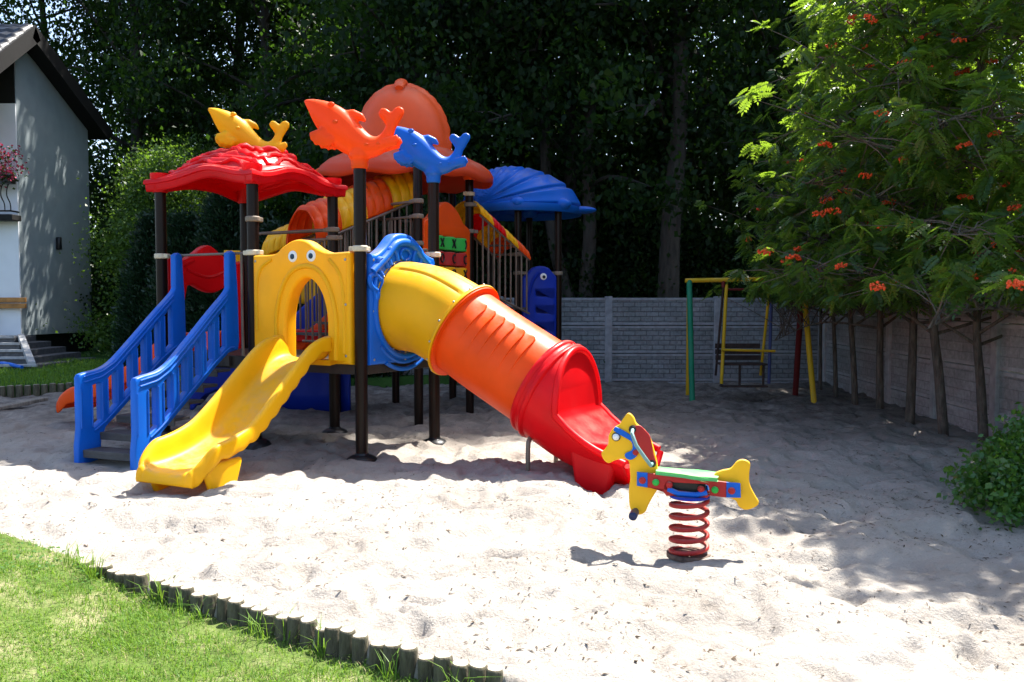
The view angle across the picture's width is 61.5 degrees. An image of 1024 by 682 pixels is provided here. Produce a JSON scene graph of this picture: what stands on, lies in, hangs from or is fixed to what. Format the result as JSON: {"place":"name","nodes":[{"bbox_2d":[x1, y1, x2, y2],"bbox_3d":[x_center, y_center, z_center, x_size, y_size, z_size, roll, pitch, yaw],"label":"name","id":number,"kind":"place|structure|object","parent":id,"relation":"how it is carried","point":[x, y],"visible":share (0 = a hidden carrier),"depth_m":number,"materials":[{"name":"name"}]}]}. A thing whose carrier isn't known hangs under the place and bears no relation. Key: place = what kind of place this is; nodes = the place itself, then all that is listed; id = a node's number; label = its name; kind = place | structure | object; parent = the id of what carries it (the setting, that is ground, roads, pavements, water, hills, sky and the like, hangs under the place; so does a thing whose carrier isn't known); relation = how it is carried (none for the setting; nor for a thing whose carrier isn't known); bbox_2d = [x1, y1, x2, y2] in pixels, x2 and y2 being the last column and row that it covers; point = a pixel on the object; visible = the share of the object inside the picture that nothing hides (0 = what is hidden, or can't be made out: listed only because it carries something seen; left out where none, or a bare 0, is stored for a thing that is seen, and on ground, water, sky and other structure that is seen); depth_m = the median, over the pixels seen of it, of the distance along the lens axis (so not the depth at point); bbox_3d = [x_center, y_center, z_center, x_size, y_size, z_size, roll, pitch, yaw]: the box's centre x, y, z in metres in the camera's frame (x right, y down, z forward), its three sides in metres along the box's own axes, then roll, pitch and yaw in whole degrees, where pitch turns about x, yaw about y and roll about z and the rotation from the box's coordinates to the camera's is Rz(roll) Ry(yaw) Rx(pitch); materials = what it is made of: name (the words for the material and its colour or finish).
{"place":"outdoors","nodes":[
{"label":"outdoors","id":0,"kind":"place"},
{"bbox_2d":[0,532,431,681],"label":"lawn","id":1,"kind":"structure","parent":0,"point":[217,627],"depth_m":3.85,"materials":[{"name":"plant"}]},
{"bbox_2d":[0,536,126,590],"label":"weeds","id":2,"kind":"object","parent":1,"relation":"on","point":[39,565],"visible":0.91,"depth_m":4.70,"materials":[{"name":"green plant"}]},
{"bbox_2d":[40,537,477,681],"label":"grass tufts","id":3,"kind":"object","parent":1,"relation":"on","point":[93,570],"visible":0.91,"depth_m":4.20,"materials":[{"name":"green plant"}]},
{"bbox_2d":[0,347,457,396],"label":"lawn edging","id":4,"kind":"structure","parent":0,"point":[385,381],"depth_m":15.06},
{"bbox_2d":[7,385,13,397],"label":"edging log","id":5,"kind":"object","parent":4,"relation":"on","point":[10,391],"visible":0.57,"depth_m":13.25,"materials":[{"name":"grey wood"}]},
{"bbox_2d":[15,385,22,396],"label":"edging log","id":6,"kind":"object","parent":4,"relation":"on","point":[18,390],"visible":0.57,"depth_m":13.31,"materials":[{"name":"grey wood"}]},
{"bbox_2d":[33,384,39,396],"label":"edging log","id":7,"kind":"object","parent":4,"relation":"on","point":[36,389],"visible":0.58,"depth_m":13.44,"materials":[{"name":"grey wood"}]},
{"bbox_2d":[0,334,95,368],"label":"entrance steps","id":8,"kind":"structure","parent":4,"relation":"on","point":[29,351],"depth_m":16.86,"materials":[{"name":"concrete"}]},
{"bbox_2d":[0,23,112,351],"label":"house","id":9,"kind":"structure","parent":4,"relation":"on","point":[52,121],"depth_m":18.89,"materials":[{"name":"white paint"}]},
{"bbox_2d":[0,143,28,189],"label":"flower box","id":10,"kind":"object","parent":9,"relation":"attached to","point":[7,176],"visible":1,"depth_m":17.43,"materials":[{"name":"black paint"}]},
{"bbox_2d":[65,201,125,352],"bbox_3d":[-9.801,-1.246,22.349,5.547,5.301,5.537,-1,3,-11],"label":"undergrowth bush","id":11,"kind":"object","parent":4,"relation":"on","point":[99,283],"visible":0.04,"depth_m":21.45,"materials":[{"name":"green plant"}]},
{"bbox_2d":[0,357,194,385],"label":"grass","id":12,"kind":"structure","parent":4,"relation":"on","point":[51,377],"depth_m":14.99,"materials":[{"name":"green plant"}]},
{"bbox_2d":[35,126,210,356],"bbox_3d":[-7.993,-1.870,19.273,5.090,5.904,4.549,2,4,42],"label":"bush","id":13,"kind":"object","parent":4,"relation":"on","point":[136,197],"visible":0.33,"depth_m":18.71,"materials":[{"name":"green plant"}]},
{"bbox_2d":[107,207,172,366],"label":"thuja","id":14,"kind":"object","parent":4,"relation":"on","point":[141,252],"visible":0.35,"depth_m":15.95,"materials":[{"name":"green plant"}]},
{"bbox_2d":[79,120,228,340],"bbox_3d":[-8.920,-2.438,23.239,5.897,6.839,5.271,-1,3,-23],"label":"tree","id":15,"kind":"object","parent":4,"relation":"on","point":[185,140],"visible":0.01,"depth_m":22.54,"materials":[{"name":"green plant"}]},
{"bbox_2d":[137,204,220,356],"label":"thuja","id":16,"kind":"object","parent":4,"relation":"on","point":[181,229],"visible":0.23,"depth_m":15.33,"materials":[{"name":"green plant"}]},
{"bbox_2d":[179,191,262,366],"bbox_3d":[-5.041,-0.945,15.509,2.105,4.068,2.166,2,3,31],"label":"thuja","id":17,"kind":"object","parent":4,"relation":"on","point":[219,230],"visible":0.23,"depth_m":15.02,"materials":[{"name":"green plant"}]},
{"bbox_2d":[225,194,313,246],"bbox_3d":[-5.430,-1.144,20.139,5.545,5.299,5.535,-1,3,-11],"label":"undergrowth bush","id":18,"kind":"object","parent":4,"relation":"on","point":[283,209],"visible":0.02,"depth_m":19.56,"materials":[{"name":"green plant"}]},
{"bbox_2d":[259,214,301,306],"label":"thuja","id":19,"kind":"object","parent":4,"relation":"on","point":[272,226],"visible":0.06,"depth_m":15.22,"materials":[{"name":"green plant"}]},
{"bbox_2d":[297,193,376,377],"bbox_3d":[-3.375,-0.842,15.453,2.043,3.837,1.986,-1,3,-28],"label":"thuja","id":20,"kind":"object","parent":4,"relation":"on","point":[315,197],"visible":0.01,"depth_m":15.24,"materials":[{"name":"green plant"}]},
{"bbox_2d":[343,214,411,386],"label":"thuja","id":21,"kind":"object","parent":4,"relation":"on","point":[380,240],"visible":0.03,"depth_m":15.31,"materials":[{"name":"green plant"}]},
{"bbox_2d":[0,0,1019,264],"label":"sky","id":22,"kind":"structure","parent":0,"point":[48,7],"materials":[{"name":"white"}]},
{"bbox_2d":[0,381,1023,681],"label":"sand ground","id":23,"kind":"structure","parent":0,"point":[476,457],"depth_m":5.38,"materials":[{"name":"beige sand"}]},
{"bbox_2d":[0,397,47,409],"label":"old plank","id":24,"kind":"object","parent":23,"relation":"on","point":[21,403],"visible":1,"depth_m":11.66,"materials":[{"name":"grey wood"}]},
{"bbox_2d":[239,603,253,626],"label":"edging log","id":25,"kind":"object","parent":23,"relation":"on","point":[245,608],"visible":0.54,"depth_m":4.06,"materials":[{"name":"grey wood"}]},
{"bbox_2d":[262,610,276,634],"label":"edging log","id":26,"kind":"object","parent":23,"relation":"on","point":[269,616],"visible":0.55,"depth_m":3.97,"materials":[{"name":"grey wood"}]},
{"bbox_2d":[275,613,288,640],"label":"edging log","id":27,"kind":"object","parent":23,"relation":"on","point":[280,619],"visible":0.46,"depth_m":3.92,"materials":[{"name":"grey wood"}]},
{"bbox_2d":[56,78,662,494],"bbox_3d":[-2.014,-1.066,10.582,6.684,4.669,8.333,0,3,0],"label":"play set","id":28,"kind":"object","parent":23,"relation":"on","point":[396,302],"visible":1,"depth_m":8.23,"materials":[{"name":"multicoloured plastic"}]},
{"bbox_2d":[417,653,433,681],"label":"edging log","id":29,"kind":"object","parent":23,"relation":"on","point":[425,668],"visible":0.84,"depth_m":3.48,"materials":[{"name":"grey wood"}]},
{"bbox_2d":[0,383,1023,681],"bbox_3d":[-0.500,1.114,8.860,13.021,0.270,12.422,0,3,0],"label":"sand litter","id":30,"kind":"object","parent":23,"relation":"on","point":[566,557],"visible":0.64,"depth_m":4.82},
{"bbox_2d":[307,0,724,325],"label":"forest tree","id":31,"kind":"object","parent":23,"relation":"on","point":[550,224],"visible":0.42,"depth_m":15.74,"materials":[{"name":"green plant"}]},
{"bbox_2d":[338,0,801,325],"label":"forest tree","id":32,"kind":"object","parent":23,"relation":"on","point":[589,241],"visible":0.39,"depth_m":16.15,"materials":[{"name":"green plant"}]},
{"bbox_2d":[387,296,822,384],"bbox_3d":[1.692,0.208,15.456,7.845,2.016,0.190,0,3,0],"label":"concrete fence","id":33,"kind":"object","parent":23,"relation":"on","point":[607,339],"visible":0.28,"depth_m":15.39,"materials":[{"name":"grey concrete"}]},
{"bbox_2d":[501,0,794,353],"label":"forest tree","id":34,"kind":"object","parent":23,"relation":"on","point":[670,244],"visible":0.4,"depth_m":16.37,"materials":[{"name":"green plant"}]},
{"bbox_2d":[601,413,758,562],"bbox_3d":[0.981,0.882,5.079,0.914,0.899,0.308,1,3,15],"label":"spring rocker","id":35,"kind":"object","parent":23,"relation":"on","point":[630,440],"visible":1,"depth_m":5.04,"materials":[{"name":"yellow plastic"}]},
{"bbox_2d":[685,277,816,402],"bbox_3d":[3.547,-0.008,13.015,1.938,1.948,1.184,0,3,0],"label":"bench swing","id":36,"kind":"object","parent":23,"relation":"on","point":[690,378],"visible":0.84,"depth_m":12.90,"materials":[{"name":"yellow paint"}]},
{"bbox_2d":[726,47,863,389],"bbox_3d":[4.927,-1.960,13.842,2.755,5.890,2.807,0,3,0],"label":"rowan tree","id":37,"kind":"object","parent":23,"relation":"on","point":[780,85],"visible":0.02,"depth_m":13.99,"materials":[{"name":"green plant"}]},
{"bbox_2d":[607,383,1014,560],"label":"leaf litter","id":38,"kind":"object","parent":23,"relation":"on","point":[847,475],"visible":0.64,"depth_m":7.27,"materials":[{"name":"brown plant"}]},
{"bbox_2d":[745,3,877,396],"bbox_3d":[4.869,-2.011,12.905,2.748,6.133,2.324,0,3,-6],"label":"rowan tree","id":39,"kind":"object","parent":23,"relation":"on","point":[835,376],"visible":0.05,"depth_m":12.87,"materials":[{"name":"green plant"}]},
{"bbox_2d":[725,0,910,404],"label":"rowan tree","id":40,"kind":"object","parent":23,"relation":"on","point":[744,237],"visible":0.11,"depth_m":12.01,"materials":[{"name":"green plant"}]},
{"bbox_2d":[694,0,1008,408],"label":"rowan tree","id":41,"kind":"object","parent":23,"relation":"on","point":[880,326],"visible":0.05,"depth_m":11.71,"materials":[{"name":"green plant"}]},
{"bbox_2d":[722,0,1023,424],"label":"rowan tree","id":42,"kind":"object","parent":23,"relation":"on","point":[911,378],"visible":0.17,"depth_m":10.26,"materials":[{"name":"green plant"}]},
{"bbox_2d":[727,0,1023,435],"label":"rowan tree","id":43,"kind":"object","parent":23,"relation":"on","point":[828,51],"visible":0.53,"depth_m":8.94,"materials":[{"name":"green plant"}]},
{"bbox_2d":[774,0,1023,440],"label":"rowan tree","id":44,"kind":"object","parent":23,"relation":"on","point":[928,96],"visible":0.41,"depth_m":8.55,"materials":[{"name":"green plant"}]},
{"bbox_2d":[822,294,1023,438],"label":"concrete fence","id":45,"kind":"object","parent":23,"relation":"on","point":[1003,356],"visible":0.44,"depth_m":10.46,"materials":[{"name":"grey concrete"}]},
{"bbox_2d":[828,0,1023,329],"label":"rowan tree","id":46,"kind":"object","parent":23,"relation":"on","point":[985,226],"visible":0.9,"depth_m":7.36,"materials":[{"name":"green plant"}]},
{"bbox_2d":[936,401,1023,531],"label":"shrub","id":47,"kind":"object","parent":23,"relation":"on","point":[997,478],"visible":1,"depth_m":6.01,"materials":[{"name":"green plant"}]},
{"bbox_2d":[943,142,1023,319],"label":"rowan tree","id":48,"kind":"object","parent":23,"relation":"on","point":[1002,279],"visible":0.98,"depth_m":6.78,"materials":[{"name":"green plant"}]},
{"label":"ground","id":49,"kind":"structure","parent":0,"visible":0},
{"bbox_2d":[0,0,183,266],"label":"forest tree","id":50,"kind":"object","parent":49,"relation":"on","point":[94,81],"visible":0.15,"depth_m":24.61,"materials":[{"name":"green plant"}]},
{"bbox_2d":[98,563,112,577],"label":"edging log","id":51,"kind":"object","parent":49,"relation":"on","point":[105,567],"visible":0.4,"depth_m":4.61,"materials":[{"name":"grey wood"}]},
{"bbox_2d":[106,568,119,581],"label":"edging log","id":52,"kind":"object","parent":49,"relation":"on","point":[110,573],"visible":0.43,"depth_m":4.57,"materials":[{"name":"grey wood"}]},
{"bbox_2d":[114,570,127,586],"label":"edging log","id":53,"kind":"object","parent":49,"relation":"on","point":[119,577],"visible":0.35,"depth_m":4.53,"materials":[{"name":"grey wood"}]},
{"bbox_2d":[16,0,230,216],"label":"forest tree","id":54,"kind":"object","parent":49,"relation":"on","point":[135,6],"visible":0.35,"depth_m":23.73,"materials":[{"name":"green plant"}]},
{"bbox_2d":[124,570,138,590],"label":"edging log","id":55,"kind":"object","parent":49,"relation":"on","point":[130,576],"visible":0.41,"depth_m":4.49,"materials":[{"name":"grey wood"}]},
{"bbox_2d":[135,572,149,595],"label":"edging log","id":56,"kind":"object","parent":49,"relation":"on","point":[141,580],"visible":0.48,"depth_m":4.45,"materials":[{"name":"grey wood"}]},
{"bbox_2d":[150,577,165,600],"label":"edging log","id":57,"kind":"object","parent":49,"relation":"on","point":[153,583],"visible":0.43,"depth_m":4.38,"materials":[{"name":"grey wood"}]},
{"bbox_2d":[56,1,260,207],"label":"forest tree","id":58,"kind":"object","parent":49,"relation":"on","point":[186,38],"visible":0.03,"depth_m":29.29,"materials":[{"name":"green plant"}]},
{"bbox_2d":[70,1,259,273],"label":"forest tree","id":59,"kind":"object","parent":49,"relation":"on","point":[209,86],"visible":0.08,"depth_m":28.91,"materials":[{"name":"green plant"}]},
{"bbox_2d":[160,581,172,602],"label":"edging log","id":60,"kind":"object","parent":49,"relation":"on","point":[165,585],"visible":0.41,"depth_m":4.36,"materials":[{"name":"grey wood"}]},
{"bbox_2d":[168,583,182,607],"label":"edging log","id":61,"kind":"object","parent":49,"relation":"on","point":[172,588],"visible":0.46,"depth_m":4.31,"materials":[{"name":"grey wood"}]},
{"bbox_2d":[180,585,193,609],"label":"edging log","id":62,"kind":"object","parent":49,"relation":"on","point":[186,591],"visible":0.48,"depth_m":4.28,"materials":[{"name":"grey wood"}]},
{"bbox_2d":[82,0,304,192],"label":"forest tree","id":63,"kind":"object","parent":49,"relation":"on","point":[222,36],"visible":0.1,"depth_m":28.66,"materials":[{"name":"green plant"}]},
{"bbox_2d":[190,592,203,613],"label":"edging log","id":64,"kind":"object","parent":49,"relation":"on","point":[195,597],"visible":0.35,"depth_m":4.23,"materials":[{"name":"grey wood"}]},
{"bbox_2d":[203,591,217,616],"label":"edging log","id":65,"kind":"object","parent":49,"relation":"on","point":[209,600],"visible":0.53,"depth_m":4.19,"materials":[{"name":"grey wood"}]},
{"bbox_2d":[76,0,356,221],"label":"forest tree","id":66,"kind":"object","parent":49,"relation":"on","point":[263,17],"visible":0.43,"depth_m":23.02,"materials":[{"name":"green plant"}]},
{"bbox_2d":[216,595,230,621],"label":"edging log","id":67,"kind":"object","parent":49,"relation":"on","point":[222,600],"visible":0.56,"depth_m":4.14,"materials":[{"name":"grey wood"}]},
{"bbox_2d":[227,597,243,624],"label":"edging log","id":68,"kind":"object","parent":49,"relation":"on","point":[233,607],"visible":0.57,"depth_m":4.10,"materials":[{"name":"grey wood"}]},
{"bbox_2d":[250,605,266,630],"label":"edging log","id":69,"kind":"object","parent":49,"relation":"on","point":[254,610],"visible":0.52,"depth_m":4.01,"materials":[{"name":"grey wood"}]},
{"bbox_2d":[171,3,354,106],"bbox_3d":[-7.285,-10.582,30.625,8.834,22.401,8.661,-1,3,-15],"label":"forest tree","id":70,"kind":"object","parent":49,"relation":"on","point":[227,96],"depth_m":29.02,"materials":[{"name":"green plant"}]},
{"bbox_2d":[160,0,394,204],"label":"forest tree","id":71,"kind":"object","parent":49,"relation":"on","point":[244,79],"visible":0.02,"depth_m":26.30,"materials":[{"name":"green plant"}]},
{"bbox_2d":[287,613,303,644],"bbox_3d":[-0.986,1.451,3.907,0.078,0.420,0.077,2,1,-8],"label":"edging log","id":72,"kind":"object","parent":49,"relation":"on","point":[293,621],"visible":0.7,"depth_m":3.87,"materials":[{"name":"grey wood"}]},
{"bbox_2d":[300,616,316,647],"bbox_3d":[-0.910,1.454,3.875,0.078,0.420,0.078,-1,5,-10],"label":"edging log","id":73,"kind":"object","parent":49,"relation":"on","point":[308,624],"visible":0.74,"depth_m":3.83,"materials":[{"name":"grey wood"}]},
{"bbox_2d":[315,625,324,652],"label":"edging log","id":74,"kind":"object","parent":49,"relation":"on","point":[321,633],"visible":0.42,"depth_m":3.78,"materials":[{"name":"grey wood"}]},
{"bbox_2d":[324,623,341,657],"bbox_3d":[-0.773,1.455,3.762,0.081,0.420,0.082,-2,-1,36],"label":"edging log","id":75,"kind":"object","parent":49,"relation":"on","point":[331,631],"visible":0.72,"depth_m":3.73,"materials":[{"name":"grey wood"}]},
{"bbox_2d":[338,627,355,659],"bbox_3d":[-0.717,1.454,3.735,0.071,0.420,0.071,6,5,41],"label":"edging log","id":76,"kind":"object","parent":49,"relation":"on","point":[346,634],"visible":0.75,"depth_m":3.69,"materials":[{"name":"grey wood"}]},
{"bbox_2d":[132,0,574,245],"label":"forest tree","id":77,"kind":"object","parent":49,"relation":"on","point":[261,105],"visible":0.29,"depth_m":18.37,"materials":[{"name":"green plant"}]},
{"bbox_2d":[280,19,426,121],"bbox_3d":[-4.035,-11.342,28.945,9.627,24.083,7.884,1,3,12],"label":"forest tree","id":78,"kind":"object","parent":49,"relation":"on","point":[350,58],"visible":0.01,"depth_m":27.68,"materials":[{"name":"green plant"}]},
{"bbox_2d":[352,632,367,664],"bbox_3d":[-0.645,1.465,3.681,0.070,0.420,0.071,-1,1,2],"label":"edging log","id":79,"kind":"object","parent":49,"relation":"on","point":[359,646],"visible":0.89,"depth_m":3.65,"materials":[{"name":"grey wood"}]},
{"bbox_2d":[369,640,384,669],"bbox_3d":[-0.577,1.480,3.638,0.070,0.420,0.072,2,3,-22],"label":"edging log","id":80,"kind":"object","parent":49,"relation":"on","point":[377,646],"visible":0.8,"depth_m":3.60,"materials":[{"name":"grey wood"}]},
{"bbox_2d":[383,639,401,673],"bbox_3d":[-0.502,1.466,3.606,0.081,0.420,0.080,5,7,31],"label":"edging log","id":81,"kind":"object","parent":49,"relation":"on","point":[391,647],"visible":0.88,"depth_m":3.56,"materials":[{"name":"grey wood"}]},
{"bbox_2d":[399,643,417,678],"bbox_3d":[-0.427,1.465,3.564,0.077,0.420,0.077,0,5,-4],"label":"edging log","id":82,"kind":"object","parent":49,"relation":"on","point":[408,654],"visible":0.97,"depth_m":3.52,"materials":[{"name":"grey wood"}]},
{"bbox_2d":[201,0,653,224],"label":"forest tree","id":83,"kind":"object","parent":49,"relation":"on","point":[341,33],"visible":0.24,"depth_m":15.88,"materials":[{"name":"green plant"}]},
{"bbox_2d":[255,0,605,233],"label":"forest tree","id":84,"kind":"object","parent":49,"relation":"on","point":[305,157],"visible":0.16,"depth_m":16.48,"materials":[{"name":"green plant"}]},
{"bbox_2d":[433,651,452,681],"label":"edging log","id":85,"kind":"object","parent":49,"relation":"on","point":[442,659],"visible":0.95,"depth_m":3.43,"materials":[{"name":"grey wood"}]},
{"bbox_2d":[451,659,468,681],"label":"edging log","id":86,"kind":"object","parent":49,"relation":"on","point":[462,672],"visible":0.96,"depth_m":3.39,"materials":[{"name":"grey wood"}]},
{"bbox_2d":[468,661,487,681],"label":"edging log","id":87,"kind":"object","parent":49,"relation":"on","point":[478,669],"visible":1,"depth_m":3.35,"materials":[{"name":"grey wood"}]},
{"bbox_2d":[486,665,502,681],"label":"edging log","id":88,"kind":"object","parent":49,"relation":"on","point":[494,673],"visible":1,"depth_m":3.32,"materials":[{"name":"grey wood"}]},
{"bbox_2d":[289,0,748,254],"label":"forest tree","id":89,"kind":"object","parent":49,"relation":"on","point":[526,96],"visible":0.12,"depth_m":16.97,"materials":[{"name":"green plant"}]},
{"bbox_2d":[425,164,613,297],"bbox_3d":[-0.261,-1.030,18.131,5.467,5.234,5.477,0,3,4],"label":"undergrowth bush","id":90,"kind":"object","parent":49,"relation":"on","point":[535,233],"visible":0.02,"depth_m":17.19,"materials":[{"name":"green plant"}]},
{"bbox_2d":[432,11,647,194],"bbox_3d":[-0.024,-8.738,23.881,9.943,19.272,9.499,0,3,7],"label":"forest tree","id":91,"kind":"object","parent":49,"relation":"on","point":[563,91],"depth_m":22.85,"materials":[{"name":"green plant"}]},
{"bbox_2d":[340,0,799,325],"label":"forest tree","id":92,"kind":"object","parent":49,"relation":"on","point":[571,178],"visible":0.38,"depth_m":15.83,"materials":[{"name":"green plant"}]},
{"bbox_2d":[485,204,654,353],"bbox_3d":[1.007,-0.766,18.401,4.611,4.407,4.603,-1,3,-15],"label":"undergrowth bush","id":93,"kind":"object","parent":49,"relation":"on","point":[565,231],"visible":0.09,"depth_m":17.21,"materials":[{"name":"green plant"}]},
{"bbox_2d":[462,0,833,325],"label":"forest tree","id":94,"kind":"object","parent":49,"relation":"on","point":[632,109],"visible":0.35,"depth_m":16.07,"materials":[{"name":"green plant"}]},
{"bbox_2d":[554,0,754,214],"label":"forest tree","id":95,"kind":"object","parent":49,"relation":"on","point":[694,21],"depth_m":23.28,"materials":[{"name":"green plant"}]},
{"bbox_2d":[609,188,753,353],"bbox_3d":[3.215,-0.941,18.420,5.148,4.928,5.157,2,3,37],"label":"undergrowth bush","id":96,"kind":"object","parent":49,"relation":"on","point":[686,248],"visible":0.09,"depth_m":17.38,"materials":[{"name":"green plant"}]},
{"bbox_2d":[615,205,803,353],"bbox_3d":[4.348,-0.752,18.429,4.563,4.361,4.555,1,3,18],"label":"undergrowth bush","id":97,"kind":"object","parent":49,"relation":"on","point":[713,257],"visible":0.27,"depth_m":17.46,"materials":[{"name":"green plant"}]},
{"bbox_2d":[611,0,837,233],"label":"forest tree","id":98,"kind":"object","parent":49,"relation":"on","point":[710,33],"visible":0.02,"depth_m":24.75,"materials":[{"name":"green plant"}]},
{"bbox_2d":[709,219,839,353],"bbox_3d":[5.535,-0.715,18.752,4.393,4.205,4.400,0,3,-1],"label":"undergrowth bush","id":99,"kind":"object","parent":49,"relation":"on","point":[754,234],"visible":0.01,"depth_m":17.93,"materials":[{"name":"green plant"}]},
{"bbox_2d":[578,0,974,268],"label":"forest tree","id":100,"kind":"object","parent":49,"relation":"on","point":[747,13],"visible":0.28,"depth_m":15.84,"materials":[{"name":"green plant"}]},
{"bbox_2d":[629,1,1023,238],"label":"forest tree","id":101,"kind":"object","parent":49,"relation":"on","point":[748,217],"depth_m":17.77,"materials":[{"name":"green plant"}]},
{"bbox_2d":[706,4,1022,256],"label":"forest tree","id":102,"kind":"object","parent":49,"relation":"on","point":[803,172],"depth_m":18.99,"materials":[{"name":"green plant"}]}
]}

